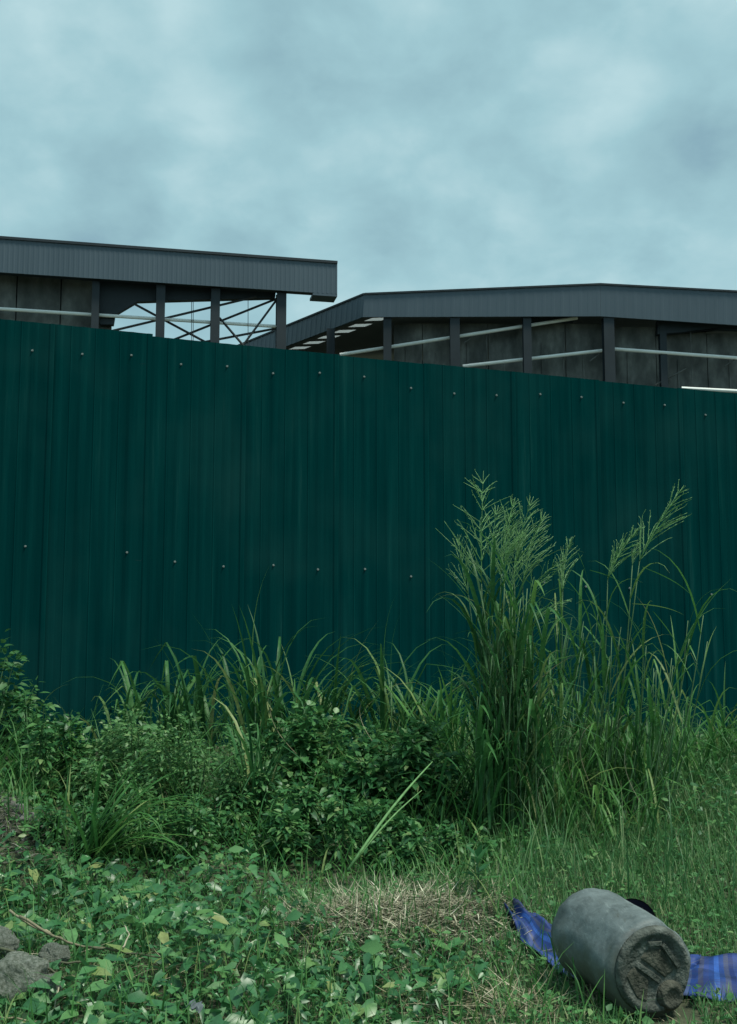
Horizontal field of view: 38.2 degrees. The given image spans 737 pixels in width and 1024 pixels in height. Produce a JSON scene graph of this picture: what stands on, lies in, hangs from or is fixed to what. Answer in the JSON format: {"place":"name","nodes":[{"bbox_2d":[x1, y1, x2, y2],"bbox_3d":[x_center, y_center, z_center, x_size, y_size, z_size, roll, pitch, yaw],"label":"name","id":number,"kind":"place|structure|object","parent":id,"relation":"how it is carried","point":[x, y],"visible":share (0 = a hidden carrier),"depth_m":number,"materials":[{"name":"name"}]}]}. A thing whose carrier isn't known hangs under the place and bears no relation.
{"place":"outdoors","nodes":[
{"label":"outdoors","id":0,"kind":"place"},
{"bbox_2d":[0,713,736,1023],"bbox_3d":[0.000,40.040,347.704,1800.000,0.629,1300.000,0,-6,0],"label":"ground","id":1,"kind":"structure","parent":0,"point":[687,1008],"depth_m":5.15,"materials":[{"name":"green plant"}]},
{"bbox_2d":[0,926,19,957],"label":"rock","id":2,"kind":"object","parent":1,"relation":"on","point":[8,940],"visible":0.83,"depth_m":4.40,"materials":[{"name":"grey stone"}]},
{"bbox_2d":[11,804,23,813],"bbox_3d":[-2.061,1.761,6.268,0.080,0.089,0.072,5,-8,-39],"label":"stone","id":3,"kind":"object","parent":1,"relation":"on","point":[16,807],"visible":0.42,"depth_m":6.25,"materials":[{"name":"grey stone"}]},
{"bbox_2d":[16,813,26,821],"bbox_3d":[-2.017,1.777,6.190,0.066,0.058,0.076,0,-6,1],"label":"stone","id":4,"kind":"object","parent":1,"relation":"on","point":[20,815],"visible":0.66,"depth_m":6.16,"materials":[{"name":"grey stone"}]},
{"bbox_2d":[0,951,48,1003],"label":"rock","id":5,"kind":"object","parent":1,"relation":"on","point":[15,972],"visible":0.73,"depth_m":4.12,"materials":[{"name":"grey stone"}]},
{"bbox_2d":[0,629,49,788],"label":"leafy shrub","id":6,"kind":"object","parent":1,"relation":"on","point":[4,705],"visible":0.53,"depth_m":8.02,"materials":[{"name":"green plant"}]},
{"bbox_2d":[0,783,67,868],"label":"mound litter","id":7,"kind":"object","parent":1,"relation":"on","point":[7,820],"visible":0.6,"depth_m":6.03,"materials":[{"name":"green plant"}]},
{"bbox_2d":[0,684,68,741],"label":"grass tussock","id":8,"kind":"object","parent":1,"relation":"on","point":[27,713],"depth_m":8.71,"materials":[{"name":"green plant"}]},
{"bbox_2d":[33,973,61,1000],"bbox_3d":[-1.244,1.843,4.120,0.114,0.104,0.098,9,-9,1],"label":"rock","id":9,"kind":"object","parent":1,"relation":"on","point":[52,984],"visible":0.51,"depth_m":4.09,"materials":[{"name":"grey stone"}]},
{"bbox_2d":[0,690,101,810],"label":"leafy shrub","id":10,"kind":"object","parent":1,"relation":"on","point":[52,726],"visible":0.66,"depth_m":7.32,"materials":[{"name":"green plant"}]},
{"bbox_2d":[38,942,69,966],"bbox_3d":[-1.275,1.804,4.323,0.131,0.110,0.100,-5,-12,0],"label":"rock","id":11,"kind":"object","parent":1,"relation":"on","point":[52,951],"visible":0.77,"depth_m":4.30,"materials":[{"name":"grey stone"}]},
{"bbox_2d":[29,796,140,863],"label":"bush","id":12,"kind":"object","parent":1,"relation":"on","point":[87,828],"visible":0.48,"depth_m":6.07,"materials":[{"name":"green plant"}]},
{"bbox_2d":[32,745,232,877],"bbox_3d":[-1.216,1.670,5.806,0.940,0.754,1.068,0,-6,0],"label":"sedge","id":13,"kind":"object","parent":1,"relation":"on","point":[94,836],"visible":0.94,"depth_m":5.85,"materials":[{"name":"green plant"}]},
{"bbox_2d":[44,659,220,772],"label":"grass tussock","id":14,"kind":"object","parent":1,"relation":"on","point":[130,700],"depth_m":8.05,"materials":[{"name":"green plant"}]},
{"bbox_2d":[59,704,214,821],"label":"leafy bush","id":15,"kind":"object","parent":1,"relation":"on","point":[124,743],"visible":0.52,"depth_m":7.13,"materials":[{"name":"green plant"}]},
{"bbox_2d":[0,236,337,348],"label":"steel shed","id":16,"kind":"structure","parent":1,"relation":"on","point":[83,284],"depth_m":36.04,"materials":[{"name":"grey metal"}]},
{"bbox_2d":[89,638,273,775],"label":"grass tussock","id":17,"kind":"object","parent":1,"relation":"on","point":[172,709],"depth_m":8.10,"materials":[{"name":"green plant"}]},
{"bbox_2d":[109,793,255,866],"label":"bush","id":18,"kind":"object","parent":1,"relation":"on","point":[192,829],"visible":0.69,"depth_m":6.12,"materials":[{"name":"green plant"}]},
{"bbox_2d":[110,706,270,839],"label":"leafy bush","id":19,"kind":"object","parent":1,"relation":"on","point":[201,762],"visible":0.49,"depth_m":6.80,"materials":[{"name":"green plant"}]},
{"bbox_2d":[2,907,390,1023],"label":"dry litter","id":20,"kind":"object","parent":1,"relation":"on","point":[135,966],"visible":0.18,"depth_m":4.42,"materials":[{"name":"plant"}]},
{"bbox_2d":[186,999,203,1012],"bbox_3d":[-0.647,1.841,3.970,0.051,0.037,0.068,24,2,19],"label":"plastic scrap","id":21,"kind":"object","parent":20,"relation":"on","point":[198,1006],"visible":0.94,"depth_m":3.98,"materials":[{"name":"white plastic"}]},
{"bbox_2d":[0,824,505,1023],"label":"ground vine","id":22,"kind":"object","parent":1,"relation":"on","point":[291,977],"visible":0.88,"depth_m":4.53,"materials":[{"name":"green plant"}]},
{"bbox_2d":[252,567,268,750],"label":"grass shoot","id":23,"kind":"object","parent":1,"relation":"on","point":[253,680],"depth_m":7.80,"materials":[{"name":"green plant"}]},
{"bbox_2d":[184,659,342,834],"bbox_3d":[-0.755,1.476,6.774,1.077,1.109,0.988,4,-7,-31],"label":"tussock","id":24,"kind":"object","parent":1,"relation":"on","point":[250,759],"visible":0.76,"depth_m":6.60,"materials":[{"name":"green plant"}]},
{"bbox_2d":[209,764,339,841],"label":"bush","id":25,"kind":"object","parent":1,"relation":"on","point":[278,791],"visible":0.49,"depth_m":6.52,"materials":[{"name":"green plant"}]},
{"bbox_2d":[150,608,415,771],"bbox_3d":[-0.777,1.350,7.911,1.782,1.339,1.783,5,-8,-35],"label":"grass tussock","id":26,"kind":"object","parent":1,"relation":"on","point":[262,691],"depth_m":7.96,"materials":[{"name":"green plant"}]},
{"bbox_2d":[0,704,606,883],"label":"undergrowth","id":27,"kind":"object","parent":1,"relation":"on","point":[132,856],"visible":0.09,"depth_m":6.35,"materials":[{"name":"green plant"}]},
{"bbox_2d":[243,700,401,809],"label":"leafy bush","id":28,"kind":"object","parent":1,"relation":"on","point":[309,745],"visible":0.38,"depth_m":7.09,"materials":[{"name":"green plant"}]},
{"bbox_2d":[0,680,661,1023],"bbox_3d":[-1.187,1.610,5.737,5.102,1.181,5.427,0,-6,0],"label":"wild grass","id":29,"kind":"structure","parent":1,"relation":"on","point":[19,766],"depth_m":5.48,"materials":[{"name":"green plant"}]},
{"bbox_2d":[258,781,428,866],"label":"bush","id":30,"kind":"object","parent":1,"relation":"on","point":[279,827],"visible":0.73,"depth_m":6.15,"materials":[{"name":"green plant"}]},
{"bbox_2d":[137,866,557,984],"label":"dry grass","id":31,"kind":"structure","parent":1,"relation":"on","point":[343,902],"depth_m":5.05,"materials":[{"name":"beige plant"}]},
{"bbox_2d":[252,621,447,758],"bbox_3d":[-0.258,1.407,8.256,1.530,1.158,1.392,5,-8,-41],"label":"grass tussock","id":32,"kind":"object","parent":1,"relation":"on","point":[332,706],"depth_m":8.14,"materials":[{"name":"green plant"}]},
{"bbox_2d":[0,319,736,752],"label":"hoarding fence","id":33,"kind":"object","parent":1,"relation":"on","point":[156,491],"visible":0.67,"depth_m":9.54,"materials":[{"name":"metal"}]},
{"bbox_2d":[0,789,736,1023],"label":"weeds","id":34,"kind":"object","parent":1,"relation":"on","point":[609,1006],"visible":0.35,"depth_m":4.82,"materials":[{"name":"green plant"}]},
{"bbox_2d":[384,608,390,752],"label":"grass shoot","id":35,"kind":"object","parent":1,"relation":"on","point":[384,677],"depth_m":8.11,"materials":[{"name":"green plant"}]},
{"bbox_2d":[347,761,432,870],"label":"leaning stalk","id":36,"kind":"object","parent":1,"relation":"on","point":[371,837],"visible":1,"depth_m":5.90,"materials":[{"name":"green plant"}]},
{"bbox_2d":[391,630,394,740],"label":"grass shoot","id":37,"kind":"object","parent":1,"relation":"on","point":[391,699],"depth_m":8.08,"materials":[{"name":"green plant"}]},
{"bbox_2d":[318,715,471,830],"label":"leafy bush","id":38,"kind":"object","parent":1,"relation":"on","point":[406,761],"visible":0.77,"depth_m":6.68,"materials":[{"name":"green plant"}]},
{"bbox_2d":[313,637,497,758],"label":"grass tussock","id":39,"kind":"object","parent":1,"relation":"on","point":[383,713],"depth_m":8.21,"materials":[{"name":"green plant"}]},
{"bbox_2d":[363,816,500,876],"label":"bush","id":40,"kind":"object","parent":1,"relation":"on","point":[449,834],"visible":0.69,"depth_m":5.95,"materials":[{"name":"green plant"}]},
{"bbox_2d":[270,471,608,844],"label":"guinea grass","id":41,"kind":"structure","parent":1,"relation":"on","point":[498,705],"depth_m":6.57,"materials":[{"name":"plant"}]},
{"bbox_2d":[355,716,574,833],"bbox_3d":[0.572,1.630,6.531,1.341,0.750,1.000,-2,-7,16],"label":"grass tussock","id":42,"kind":"object","parent":1,"relation":"on","point":[481,784],"depth_m":6.45,"materials":[{"name":"green plant"}]},
{"bbox_2d":[363,655,569,778],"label":"grass tussock","id":43,"kind":"object","parent":1,"relation":"on","point":[455,717],"depth_m":7.77,"materials":[{"name":"green plant"}]},
{"bbox_2d":[229,938,710,1023],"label":"dry stems","id":44,"kind":"object","parent":1,"relation":"on","point":[503,1010],"visible":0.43,"depth_m":4.20,"materials":[{"name":"plant"}]},
{"bbox_2d":[461,843,499,896],"bbox_3d":[0.555,1.787,5.275,0.211,0.294,0.195,0,-6,0],"label":"sapling","id":45,"kind":"object","parent":1,"relation":"on","point":[479,852],"visible":0.91,"depth_m":5.29,"materials":[{"name":"green plant"}]},
{"bbox_2d":[238,283,736,392],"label":"gabled shed","id":46,"kind":"structure","parent":1,"relation":"on","point":[670,337],"depth_m":48.16,"materials":[{"name":"metal"}]},
{"bbox_2d":[444,719,687,840],"bbox_3d":[1.152,1.687,6.604,1.416,0.799,1.122,0,-6,0],"label":"grass tussock","id":47,"kind":"object","parent":1,"relation":"on","point":[559,789],"depth_m":6.48,"materials":[{"name":"green plant"}]},
{"bbox_2d":[475,670,681,796],"bbox_3d":[1.541,1.559,7.504,1.411,0.922,1.468,2,-7,-16],"label":"grass tussock","id":48,"kind":"object","parent":1,"relation":"on","point":[583,744],"depth_m":7.43,"materials":[{"name":"green plant"}]},
{"bbox_2d":[441,732,736,896],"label":"grass","id":49,"kind":"structure","parent":1,"relation":"on","point":[696,784],"depth_m":6.58,"materials":[{"name":"green plant"}]},
{"bbox_2d":[504,898,736,1002],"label":"tarp","id":50,"kind":"object","parent":1,"relation":"on","point":[720,971],"visible":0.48,"depth_m":4.59,"materials":[{"name":"blue plastic"}]},
{"bbox_2d":[551,888,690,1016],"bbox_3d":[0.991,1.746,4.269,0.374,0.389,0.573,2,-7,-18],"label":"plastic drum","id":51,"kind":"object","parent":50,"relation":"on","point":[631,950],"visible":0.97,"depth_m":4.04,"materials":[{"name":"grey plastic"}]},
{"bbox_2d":[517,481,736,833],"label":"guinea grass","id":52,"kind":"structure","parent":1,"relation":"on","point":[621,701],"depth_m":6.97,"materials":[{"name":"plant"}]},
{"bbox_2d":[546,661,728,818],"bbox_3d":[1.684,1.539,7.237,1.258,1.042,1.338,4,-8,-32],"label":"grass tussock","id":53,"kind":"object","parent":1,"relation":"on","point":[629,757],"depth_m":7.08,"materials":[{"name":"green plant"}]},
{"bbox_2d":[626,898,655,916],"bbox_3d":[1.167,1.880,4.723,0.196,0.328,0.138,9,-12,17],"label":"plastic shell","id":54,"kind":"object","parent":1,"relation":"on","point":[642,905],"visible":0.22,"depth_m":4.69},
{"bbox_2d":[563,741,736,847],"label":"grass tussock","id":55,"kind":"object","parent":1,"relation":"on","point":[627,822],"depth_m":6.42,"materials":[{"name":"green plant"}]},
{"bbox_2d":[630,683,736,788],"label":"grass tussock","id":56,"kind":"object","parent":1,"relation":"on","point":[712,742],"depth_m":7.59,"materials":[{"name":"green plant"}]},
{"bbox_2d":[661,661,736,766],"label":"grass tussock","id":57,"kind":"object","parent":1,"relation":"on","point":[720,725],"depth_m":8.17,"materials":[{"name":"green plant"}]},
{"bbox_2d":[0,0,736,344],"label":"sky","id":58,"kind":"structure","parent":0,"point":[407,145],"materials":[{"name":"blue"}]},
{"bbox_2d":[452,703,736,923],"bbox_3d":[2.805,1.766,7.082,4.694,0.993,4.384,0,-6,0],"label":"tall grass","id":59,"kind":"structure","parent":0,"point":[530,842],"depth_m":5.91,"materials":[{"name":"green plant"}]}
]}

